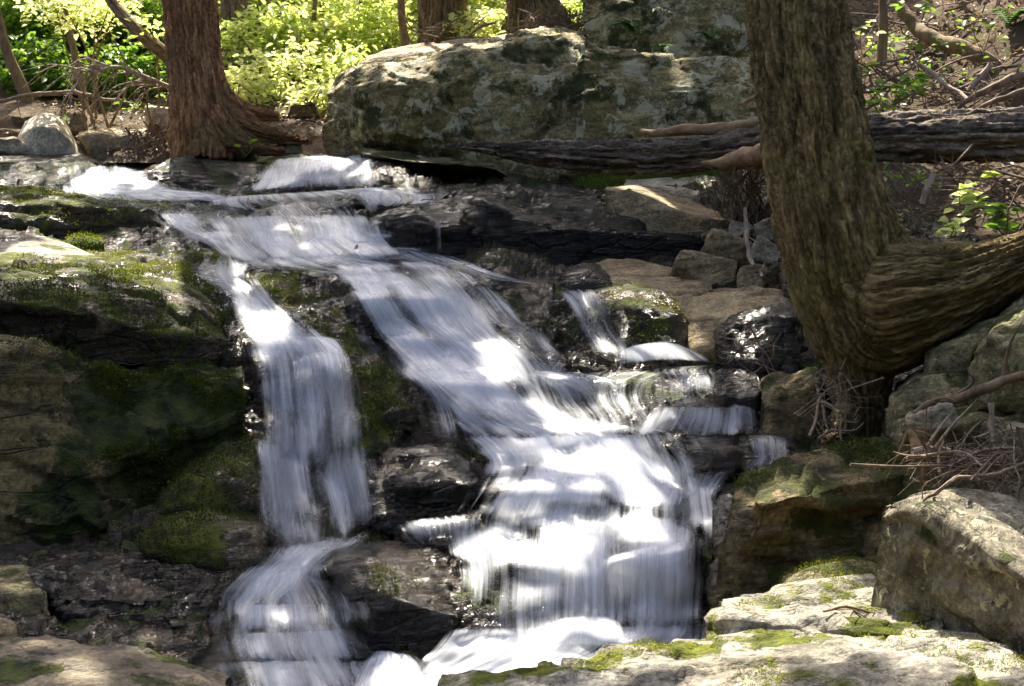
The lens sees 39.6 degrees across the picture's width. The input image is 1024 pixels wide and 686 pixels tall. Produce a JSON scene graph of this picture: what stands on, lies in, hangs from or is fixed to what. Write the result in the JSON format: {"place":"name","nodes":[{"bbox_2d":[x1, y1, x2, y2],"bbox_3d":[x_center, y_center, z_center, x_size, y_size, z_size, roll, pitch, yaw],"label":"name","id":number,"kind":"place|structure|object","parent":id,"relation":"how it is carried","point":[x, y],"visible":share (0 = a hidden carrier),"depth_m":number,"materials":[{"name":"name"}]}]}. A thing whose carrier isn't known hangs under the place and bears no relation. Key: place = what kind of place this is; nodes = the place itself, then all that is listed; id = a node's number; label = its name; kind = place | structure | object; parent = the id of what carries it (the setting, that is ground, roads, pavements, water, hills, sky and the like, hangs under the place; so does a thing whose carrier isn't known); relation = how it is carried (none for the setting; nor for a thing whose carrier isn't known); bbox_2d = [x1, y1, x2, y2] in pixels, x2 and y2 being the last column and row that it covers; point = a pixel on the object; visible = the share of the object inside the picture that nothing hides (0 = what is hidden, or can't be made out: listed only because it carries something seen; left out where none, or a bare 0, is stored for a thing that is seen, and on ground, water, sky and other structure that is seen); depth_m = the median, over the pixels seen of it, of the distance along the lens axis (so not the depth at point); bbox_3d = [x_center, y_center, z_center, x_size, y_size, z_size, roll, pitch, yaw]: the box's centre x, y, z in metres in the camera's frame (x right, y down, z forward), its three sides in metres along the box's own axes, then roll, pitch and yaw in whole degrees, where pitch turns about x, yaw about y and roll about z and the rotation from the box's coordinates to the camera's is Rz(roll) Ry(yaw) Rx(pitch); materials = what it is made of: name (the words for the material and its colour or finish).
{"place":"outdoors","nodes":[
{"label":"outdoors","id":0,"kind":"place"},
{"bbox_2d":[0,153,982,685],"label":"stream bed","id":1,"kind":"object","parent":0,"point":[550,329],"visible":0.17,"depth_m":8.54,"materials":[{"name":"liquid"}]},
{"bbox_2d":[0,564,48,616],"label":"grey block","id":2,"kind":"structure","parent":1,"relation":"on","point":[23,594],"depth_m":6.37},
{"bbox_2d":[17,112,82,154],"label":"round boulder","id":3,"kind":"object","parent":1,"relation":"on","point":[45,133],"visible":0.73,"depth_m":13.45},
{"bbox_2d":[20,56,168,125],"bbox_3d":[-3.981,-2.426,13.753,1.454,0.672,0.362,-3,8,-22],"label":"dead bough","id":4,"kind":"object","parent":3,"relation":"on","point":[101,67],"visible":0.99,"depth_m":13.71,"materials":[{"name":"brown wood"}]},
{"bbox_2d":[0,235,104,267],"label":"sunlit slab","id":5,"kind":"structure","parent":1,"relation":"on","point":[45,247],"depth_m":9.99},
{"bbox_2d":[0,182,173,237],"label":"mossy step","id":6,"kind":"object","parent":1,"relation":"on","point":[48,212],"visible":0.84,"depth_m":11.06,"materials":[{"name":"plant"}]},
{"bbox_2d":[76,128,149,158],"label":"bank slab","id":7,"kind":"structure","parent":1,"relation":"on","point":[98,143],"depth_m":13.53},
{"bbox_2d":[0,542,226,630],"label":"wet flat ledge","id":8,"kind":"object","parent":1,"relation":"on","point":[55,573],"visible":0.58,"depth_m":6.75,"materials":[{"name":"stone"}]},
{"bbox_2d":[0,253,227,368],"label":"mossy ledge","id":9,"kind":"object","parent":1,"relation":"on","point":[91,313],"visible":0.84,"depth_m":8.47,"materials":[{"name":"plant"}]},
{"bbox_2d":[0,634,233,685],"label":"pale bank rock","id":10,"kind":"object","parent":1,"relation":"on","point":[46,660],"visible":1,"depth_m":5.77,"materials":[{"name":"stone"}]},
{"bbox_2d":[0,332,247,545],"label":"mossy boulder","id":11,"kind":"object","parent":1,"relation":"on","point":[95,446],"visible":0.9,"depth_m":7.61,"materials":[{"name":"plant"}]},
{"bbox_2d":[80,247,194,280],"bbox_3d":[-2.659,-0.366,10.029,0.848,0.596,1.671,-2,8,-12],"label":"mossy shelf","id":12,"kind":"object","parent":1,"relation":"on","point":[131,259],"visible":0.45,"depth_m":9.95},
{"bbox_2d":[146,155,217,190],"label":"dark cap rock","id":13,"kind":"object","parent":1,"relation":"on","point":[189,172],"visible":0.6,"depth_m":12.40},
{"bbox_2d":[127,501,273,572],"bbox_3d":[-1.637,1.121,7.519,0.784,0.610,1.083,-1,8,-9],"label":"wet slope rock","id":14,"kind":"object","parent":1,"relation":"on","point":[210,539],"visible":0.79,"depth_m":7.12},
{"bbox_2d":[170,245,239,270],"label":"yellow mossy rock","id":15,"kind":"object","parent":1,"relation":"on","point":[197,261],"visible":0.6,"depth_m":10.18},
{"bbox_2d":[152,432,281,518],"bbox_3d":[-1.623,0.865,7.925,0.727,0.698,1.012,0,8,0],"label":"wet slope rock","id":16,"kind":"object","parent":1,"relation":"on","point":[230,475],"visible":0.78,"depth_m":7.62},
{"bbox_2d":[197,158,263,191],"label":"lip rock","id":17,"kind":"object","parent":1,"relation":"on","point":[225,175],"visible":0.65,"depth_m":12.56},
{"bbox_2d":[161,0,311,159],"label":"tree","id":18,"kind":"object","parent":1,"relation":"on","point":[212,114],"visible":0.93,"depth_m":13.04,"materials":[{"name":"brown plant"}]},
{"bbox_2d":[65,155,429,259],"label":"waterfall","id":19,"kind":"structure","parent":1,"relation":"on","point":[278,242],"depth_m":11.16,"materials":[{"name":"white"}]},
{"bbox_2d":[218,259,364,685],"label":"water left chute","id":20,"kind":"object","parent":1,"relation":"on","point":[288,573],"visible":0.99,"depth_m":7.67,"materials":[{"name":"white"}]},
{"bbox_2d":[244,262,371,383],"bbox_3d":[-1.434,-0.022,9.596,0.785,0.998,2.144,-2,8,-15],"label":"wedge rock","id":21,"kind":"object","parent":1,"relation":"on","point":[280,292],"visible":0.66,"depth_m":9.29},
{"bbox_2d":[263,155,362,190],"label":"hump rock","id":22,"kind":"object","parent":1,"relation":"on","point":[329,186],"visible":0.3,"depth_m":12.38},
{"bbox_2d":[319,350,419,497],"bbox_3d":[-0.911,0.462,8.700,0.569,0.825,1.565,-2,8,-12],"label":"broken rock","id":23,"kind":"object","parent":1,"relation":"on","point":[371,417],"visible":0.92,"depth_m":8.26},
{"bbox_2d":[343,284,432,331],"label":"ledge rock","id":24,"kind":"object","parent":1,"relation":"on","point":[358,311],"visible":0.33,"depth_m":9.17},
{"bbox_2d":[321,532,458,660],"bbox_3d":[-0.606,1.385,7.165,0.794,0.780,0.998,0,8,0],"label":"black boulder","id":25,"kind":"object","parent":1,"relation":"on","point":[392,596],"visible":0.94,"depth_m":6.78,"materials":[{"name":"stone"}]},
{"bbox_2d":[366,195,471,262],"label":"pointed rock","id":26,"kind":"object","parent":1,"relation":"on","point":[430,230],"visible":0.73,"depth_m":10.33,"materials":[{"name":"stone"}]},
{"bbox_2d":[363,438,486,540],"bbox_3d":[-0.484,0.895,8.082,0.782,0.687,1.216,0,8,0],"label":"layered rock","id":27,"kind":"object","parent":1,"relation":"on","point":[408,481],"visible":0.65,"depth_m":7.60,"materials":[{"name":"stone"}]},
{"bbox_2d":[359,146,510,176],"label":"overhang slab","id":28,"kind":"structure","parent":1,"relation":"on","point":[451,165],"depth_m":12.33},
{"bbox_2d":[393,508,484,555],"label":"waterfall","id":29,"kind":"structure","parent":1,"relation":"on","point":[444,533],"depth_m":7.33,"materials":[{"name":"liquid"}]},
{"bbox_2d":[414,375,511,406],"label":"ledge rock","id":30,"kind":"object","parent":1,"relation":"on","point":[446,395],"visible":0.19,"depth_m":8.49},
{"bbox_2d":[251,253,711,685],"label":"waterfall","id":31,"kind":"structure","parent":1,"relation":"on","point":[635,472],"depth_m":7.62,"materials":[{"name":"white"}]},
{"bbox_2d":[422,183,604,199],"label":"cave floor rock","id":32,"kind":"object","parent":1,"relation":"on","point":[450,190],"visible":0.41,"depth_m":11.58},
{"bbox_2d":[322,25,757,182],"bbox_3d":[0.352,-2.090,13.431,4.425,1.856,2.789,1,8,7],"label":"great boulder","id":33,"kind":"object","parent":1,"relation":"on","point":[541,83],"visible":0.7,"depth_m":12.38,"materials":[{"name":"stone"}]},
{"bbox_2d":[358,34,506,64],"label":"ridge rock","id":34,"kind":"object","parent":33,"relation":"on","point":[418,49],"visible":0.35,"depth_m":14.24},
{"bbox_2d":[398,7,501,43],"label":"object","id":35,"kind":"object","parent":34,"relation":"on","point":[470,35],"visible":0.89,"depth_m":14.89,"materials":[{"name":"brown wood"}]},
{"bbox_2d":[510,0,583,31],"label":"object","id":36,"kind":"object","parent":33,"relation":"on","point":[543,19],"visible":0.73,"depth_m":14.11,"materials":[{"name":"brown wood"}]},
{"bbox_2d":[478,474,614,531],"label":"waterfall","id":37,"kind":"structure","parent":1,"relation":"on","point":[490,492],"depth_m":7.58,"materials":[{"name":"liquid"}]},
{"bbox_2d":[532,370,599,401],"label":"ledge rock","id":38,"kind":"object","parent":1,"relation":"on","point":[578,392],"visible":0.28,"depth_m":8.64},
{"bbox_2d":[455,191,704,265],"bbox_3d":[0.525,-0.708,10.960,2.052,0.914,1.321,0,8,0],"label":"dark ledge","id":39,"kind":"object","parent":1,"relation":"on","point":[567,231],"visible":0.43,"depth_m":10.37,"materials":[{"name":"stone"}]},
{"bbox_2d":[560,262,611,299],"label":"dark wedge rock","id":40,"kind":"object","parent":1,"relation":"on","point":[585,278],"visible":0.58,"depth_m":9.72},
{"bbox_2d":[547,417,660,457],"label":"waterfall","id":41,"kind":"structure","parent":1,"relation":"on","point":[624,428],"depth_m":8.10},
{"bbox_2d":[603,368,660,404],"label":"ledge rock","id":42,"kind":"object","parent":1,"relation":"on","point":[635,386],"visible":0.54,"depth_m":8.59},
{"bbox_2d":[593,281,687,365],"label":"mossy fall rock","id":43,"kind":"object","parent":1,"relation":"on","point":[635,314],"visible":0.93,"depth_m":9.10,"materials":[{"name":"stone"}]},
{"bbox_2d":[571,170,719,189],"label":"moss bank","id":44,"kind":"structure","parent":1,"relation":"on","point":[597,181],"depth_m":12.00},
{"bbox_2d":[604,534,702,616],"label":"waterfall","id":45,"kind":"structure","parent":1,"relation":"on","point":[629,596],"depth_m":7.04,"materials":[{"name":"liquid"}]},
{"bbox_2d":[596,258,711,296],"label":"shelf slab","id":46,"kind":"structure","parent":1,"relation":"on","point":[637,271],"depth_m":9.85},
{"bbox_2d":[603,185,730,238],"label":"tilted slab","id":47,"kind":"structure","parent":1,"relation":"on","point":[655,209],"depth_m":10.63,"materials":[{"name":"stone"}]},
{"bbox_2d":[565,294,771,492],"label":"waterfall","id":48,"kind":"structure","parent":1,"relation":"on","point":[649,351],"depth_m":8.78,"materials":[{"name":"white"}]},
{"bbox_2d":[624,175,715,201],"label":"back slab","id":49,"kind":"structure","parent":1,"relation":"on","point":[678,191],"depth_m":11.63,"materials":[{"name":"grey stone"}]},
{"bbox_2d":[671,436,740,494],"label":"oval black rock","id":50,"kind":"object","parent":1,"relation":"on","point":[712,462],"visible":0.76,"depth_m":7.87,"materials":[{"name":"stone"}]},
{"bbox_2d":[661,398,759,436],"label":"waterfall","id":51,"kind":"object","parent":1,"relation":"on","point":[746,422],"visible":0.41,"depth_m":8.38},
{"bbox_2d":[705,493,732,612],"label":"water edge rock","id":52,"kind":"object","parent":1,"relation":"on","point":[721,509],"visible":0.2,"depth_m":7.02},
{"bbox_2d":[700,228,752,269],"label":"rubble stone","id":53,"kind":"object","parent":1,"relation":"on","point":[718,240],"visible":0.4,"depth_m":10.08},
{"bbox_2d":[669,285,788,362],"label":"tan bank slab","id":54,"kind":"structure","parent":1,"relation":"on","point":[707,314],"depth_m":9.25,"materials":[{"name":"stone"}]},
{"bbox_2d":[669,249,737,285],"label":"rubble stone","id":55,"kind":"object","parent":54,"relation":"on","point":[709,268],"visible":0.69,"depth_m":9.87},
{"bbox_2d":[437,623,1023,685],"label":"foreground slab","id":56,"kind":"structure","parent":1,"relation":"on","point":[910,656],"depth_m":4.78,"materials":[{"name":"stone"}]},
{"bbox_2d":[704,568,942,641],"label":"foreground slab","id":57,"kind":"structure","parent":56,"relation":"on","point":[801,605],"depth_m":5.47,"materials":[{"name":"stone"}]},
{"bbox_2d":[712,367,761,418],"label":"side rock","id":58,"kind":"object","parent":1,"relation":"on","point":[732,387],"visible":0.59,"depth_m":8.46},
{"bbox_2d":[713,299,800,377],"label":"shadow rock","id":59,"kind":"object","parent":1,"relation":"on","point":[776,318],"visible":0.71,"depth_m":8.63,"materials":[{"name":"stone"}]},
{"bbox_2d":[738,432,800,476],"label":"waterfall","id":60,"kind":"object","parent":1,"relation":"on","point":[754,457],"visible":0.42,"depth_m":7.95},
{"bbox_2d":[760,366,823,446],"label":"root rock","id":61,"kind":"object","parent":1,"relation":"on","point":[783,420],"visible":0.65,"depth_m":8.04,"materials":[{"name":"stone"}]},
{"bbox_2d":[708,435,909,607],"bbox_3d":[1.494,0.951,6.941,1.212,1.030,1.151,0,8,0],"label":"mossy bank rock","id":62,"kind":"object","parent":1,"relation":"on","point":[795,509],"visible":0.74,"depth_m":6.47,"materials":[{"name":"stone"}]},
{"bbox_2d":[775,357,883,446],"bbox_3d":[1.592,0.329,7.072,0.462,0.486,0.634,0,8,0],"label":"root tangle","id":63,"kind":"object","parent":62,"relation":"on","point":[816,405],"visible":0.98,"depth_m":7.03,"materials":[{"name":"brown wood"}]},
{"bbox_2d":[777,552,876,583],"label":"foreground slab","id":64,"kind":"structure","parent":1,"relation":"on","point":[817,568],"depth_m":6.13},
{"bbox_2d":[745,0,1023,444],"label":"tree","id":65,"kind":"object","parent":1,"relation":"on","point":[875,289],"visible":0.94,"depth_m":7.30,"materials":[{"name":"brown plant"}]},
{"bbox_2d":[884,369,967,435],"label":"rock","id":66,"kind":"object","parent":1,"relation":"on","point":[914,391],"visible":0.29,"depth_m":6.94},
{"bbox_2d":[890,405,988,464],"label":"rock","id":67,"kind":"object","parent":1,"relation":"on","point":[970,418],"visible":0.19,"depth_m":6.67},
{"bbox_2d":[905,402,963,432],"bbox_3d":[1.950,0.341,6.600,0.254,0.158,0.160,0,8,0],"label":"slate chip","id":68,"kind":"object","parent":67,"relation":"on","point":[938,413],"visible":0.81,"depth_m":6.54,"materials":[{"name":"grey stone"}]},
{"bbox_2d":[908,321,1023,414],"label":"crooked branch","id":69,"kind":"object","parent":68,"relation":"on","point":[965,394],"visible":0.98,"depth_m":6.49,"materials":[{"name":"brown wood"}]},
{"bbox_2d":[861,432,1022,562],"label":"brown wall rock","id":70,"kind":"object","parent":1,"relation":"on","point":[872,536],"depth_m":6.49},
{"bbox_2d":[871,484,1023,659],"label":"fin stone","id":71,"kind":"object","parent":1,"relation":"on","point":[953,557],"visible":0.86,"depth_m":5.25,"materials":[{"name":"stone"}]},
{"bbox_2d":[850,406,1023,494],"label":"twig tangle","id":72,"kind":"object","parent":71,"relation":"on","point":[973,453],"visible":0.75,"depth_m":6.11,"materials":[{"name":"brown wood"}]},
{"bbox_2d":[919,428,1023,508],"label":"twig tangle","id":73,"kind":"object","parent":71,"relation":"on","point":[1001,467],"visible":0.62,"depth_m":5.92,"materials":[{"name":"brown wood"}]},
{"bbox_2d":[921,432,1023,501],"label":"long vine","id":74,"kind":"object","parent":71,"relation":"on","point":[976,476],"visible":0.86,"depth_m":5.63,"materials":[{"name":"brown wood"}]},
{"bbox_2d":[921,310,1005,375],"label":"rock","id":75,"kind":"object","parent":1,"relation":"on","point":[952,354],"visible":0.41,"depth_m":6.99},
{"bbox_2d":[952,171,1003,218],"bbox_3d":[2.842,-0.916,8.902,0.410,0.321,0.293,-7,10,-41],"label":"leafy plant","id":76,"kind":"object","parent":1,"relation":"on","point":[965,197],"visible":0.9,"depth_m":8.88,"materials":[{"name":"green plant"}]},
{"bbox_2d":[965,295,1023,414],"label":"edge boulder","id":77,"kind":"object","parent":1,"relation":"on","point":[987,357],"visible":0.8,"depth_m":6.65,"materials":[{"name":"stone"}]},
{"bbox_2d":[980,200,1023,235],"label":"leafy plant","id":78,"kind":"object","parent":1,"relation":"on","point":[995,213],"visible":0.91,"depth_m":8.40,"materials":[{"name":"green plant"}]},
{"bbox_2d":[0,0,1023,240],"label":"forest ground","id":79,"kind":"structure","parent":0,"point":[141,162],"depth_m":12.67,"materials":[{"name":"plant"}]},
{"bbox_2d":[0,11,34,102],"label":"sapling","id":80,"kind":"object","parent":79,"relation":"on","point":[17,75],"visible":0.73,"depth_m":15.15,"materials":[{"name":"brown plant"}]},
{"bbox_2d":[0,0,80,61],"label":"shrub","id":81,"kind":"object","parent":79,"relation":"on","point":[40,29],"visible":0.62,"depth_m":16.69,"materials":[{"name":"green plant"}]},
{"bbox_2d":[0,31,98,100],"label":"shrub","id":82,"kind":"object","parent":79,"relation":"on","point":[39,53],"visible":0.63,"depth_m":15.94,"materials":[{"name":"green plant"}]},
{"bbox_2d":[13,0,141,122],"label":"shrub","id":83,"kind":"object","parent":79,"relation":"on","point":[74,11],"visible":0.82,"depth_m":14.51,"materials":[{"name":"green plant"}]},
{"bbox_2d":[55,0,164,63],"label":"shrub","id":84,"kind":"object","parent":79,"relation":"on","point":[144,10],"visible":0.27,"depth_m":17.29,"materials":[{"name":"green plant"}]},
{"bbox_2d":[77,0,158,130],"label":"shrub","id":85,"kind":"object","parent":79,"relation":"on","point":[107,18],"visible":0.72,"depth_m":14.23,"materials":[{"name":"green plant"}]},
{"bbox_2d":[71,32,168,97],"bbox_3d":[-4.357,-3.051,16.159,1.456,0.986,1.317,0,8,0],"label":"shrub","id":86,"kind":"object","parent":79,"relation":"on","point":[136,63],"visible":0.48,"depth_m":15.95,"materials":[{"name":"green plant"}]},
{"bbox_2d":[104,0,165,62],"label":"leaning tree","id":87,"kind":"object","parent":79,"relation":"on","point":[155,46],"visible":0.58,"depth_m":13.77,"materials":[{"name":"brown plant"}]},
{"bbox_2d":[219,18,263,83],"bbox_3d":[-3.336,-3.366,16.572,0.933,0.882,0.840,0,8,0],"label":"shrub","id":88,"kind":"object","parent":79,"relation":"on","point":[230,25],"visible":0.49,"depth_m":16.49,"materials":[{"name":"green plant"}]},
{"bbox_2d":[225,62,286,104],"bbox_3d":[-2.864,-2.642,15.508,1.018,0.863,1.009,-3,8,-20],"label":"shrub","id":89,"kind":"object","parent":79,"relation":"on","point":[231,72],"visible":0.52,"depth_m":15.41,"materials":[{"name":"green plant"}]},
{"bbox_2d":[221,0,326,81],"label":"shrub","id":90,"kind":"object","parent":79,"relation":"on","point":[277,44],"visible":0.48,"depth_m":16.76,"materials":[{"name":"green plant"}]},
{"bbox_2d":[232,30,340,103],"bbox_3d":[-2.522,-3.037,16.002,1.333,0.940,1.323,0,8,0],"label":"shrub","id":91,"kind":"object","parent":79,"relation":"on","point":[290,63],"visible":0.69,"depth_m":15.89,"materials":[{"name":"green plant"}]},
{"bbox_2d":[279,74,333,115],"bbox_3d":[-1.986,-2.495,14.847,0.884,0.598,0.869,0,8,0],"label":"shrub","id":92,"kind":"object","parent":79,"relation":"on","point":[317,97],"visible":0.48,"depth_m":14.75,"materials":[{"name":"green plant"}]},
{"bbox_2d":[245,0,387,73],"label":"shrub","id":93,"kind":"object","parent":79,"relation":"on","point":[323,23],"visible":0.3,"depth_m":17.11,"materials":[{"name":"green plant"}]},
{"bbox_2d":[304,40,377,93],"bbox_3d":[-1.766,-2.945,15.734,1.039,0.756,1.067,0,8,0],"label":"shrub","id":94,"kind":"object","parent":79,"relation":"on","point":[350,60],"visible":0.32,"depth_m":15.59,"materials":[{"name":"green plant"}]},
{"bbox_2d":[319,0,417,77],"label":"shrub","id":95,"kind":"object","parent":79,"relation":"on","point":[387,17],"visible":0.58,"depth_m":16.89,"materials":[{"name":"green plant"}]},
{"bbox_2d":[416,0,469,43],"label":"tree","id":96,"kind":"object","parent":79,"relation":"on","point":[442,9],"visible":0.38,"depth_m":15.38,"materials":[{"name":"brown plant"}]},
{"bbox_2d":[429,6,506,38],"bbox_3d":[-0.395,-3.016,15.322,1.050,1.224,1.045,0,8,0],"label":"shrub","id":97,"kind":"object","parent":79,"relation":"on","point":[493,15],"visible":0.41,"depth_m":15.14,"materials":[{"name":"green plant"}]},
{"bbox_2d":[58,7,1023,194],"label":"ground cover","id":98,"kind":"object","parent":79,"relation":"on","point":[918,46],"visible":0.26,"depth_m":11.79,"materials":[{"name":"green plant"}]},
{"bbox_2d":[445,96,1023,176],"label":"fallen log","id":99,"kind":"object","parent":79,"relation":"on","point":[995,134],"visible":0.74,"depth_m":10.25,"materials":[{"name":"brown wood"}]},
{"bbox_2d":[706,166,765,235],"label":"hanging roots","id":100,"kind":"object","parent":79,"relation":"hanging from","point":[733,200],"visible":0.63,"depth_m":10.51,"materials":[{"name":"brown wood"}]},
{"bbox_2d":[874,138,987,238],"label":"bank twigs","id":101,"kind":"object","parent":79,"relation":"on","point":[951,175],"visible":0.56,"depth_m":9.40,"materials":[{"name":"brown wood"}]},
{"bbox_2d":[850,0,1021,63],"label":"hill twigs","id":102,"kind":"object","parent":79,"relation":"on","point":[961,3],"visible":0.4,"depth_m":12.56,"materials":[{"name":"brown wood"}]},
{"bbox_2d":[853,36,1023,111],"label":"hill twigs","id":103,"kind":"object","parent":79,"relation":"on","point":[941,90],"visible":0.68,"depth_m":10.96,"materials":[{"name":"brown wood"}]},
{"bbox_2d":[895,2,1002,67],"bbox_3d":[3.732,-2.516,11.937,1.132,0.766,0.428,4,9,29],"label":"fallen log","id":104,"kind":"object","parent":79,"relation":"on","point":[921,32],"visible":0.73,"depth_m":11.89,"materials":[{"name":"wood"}]},
{"bbox_2d":[500,0,574,34],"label":"tree","id":105,"kind":"object","parent":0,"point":[514,16],"visible":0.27,"depth_m":14.92,"materials":[{"name":"brown plant"}]},
{"bbox_2d":[581,0,751,56],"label":"top boulder","id":106,"kind":"object","parent":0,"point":[675,23],"visible":0.45,"depth_m":12.85,"materials":[{"name":"stone"}]},
{"bbox_2d":[920,144,1023,240],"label":"bank twigs","id":107,"kind":"object","parent":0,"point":[995,180],"visible":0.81,"depth_m":9.01,"materials":[{"name":"brown wood"}]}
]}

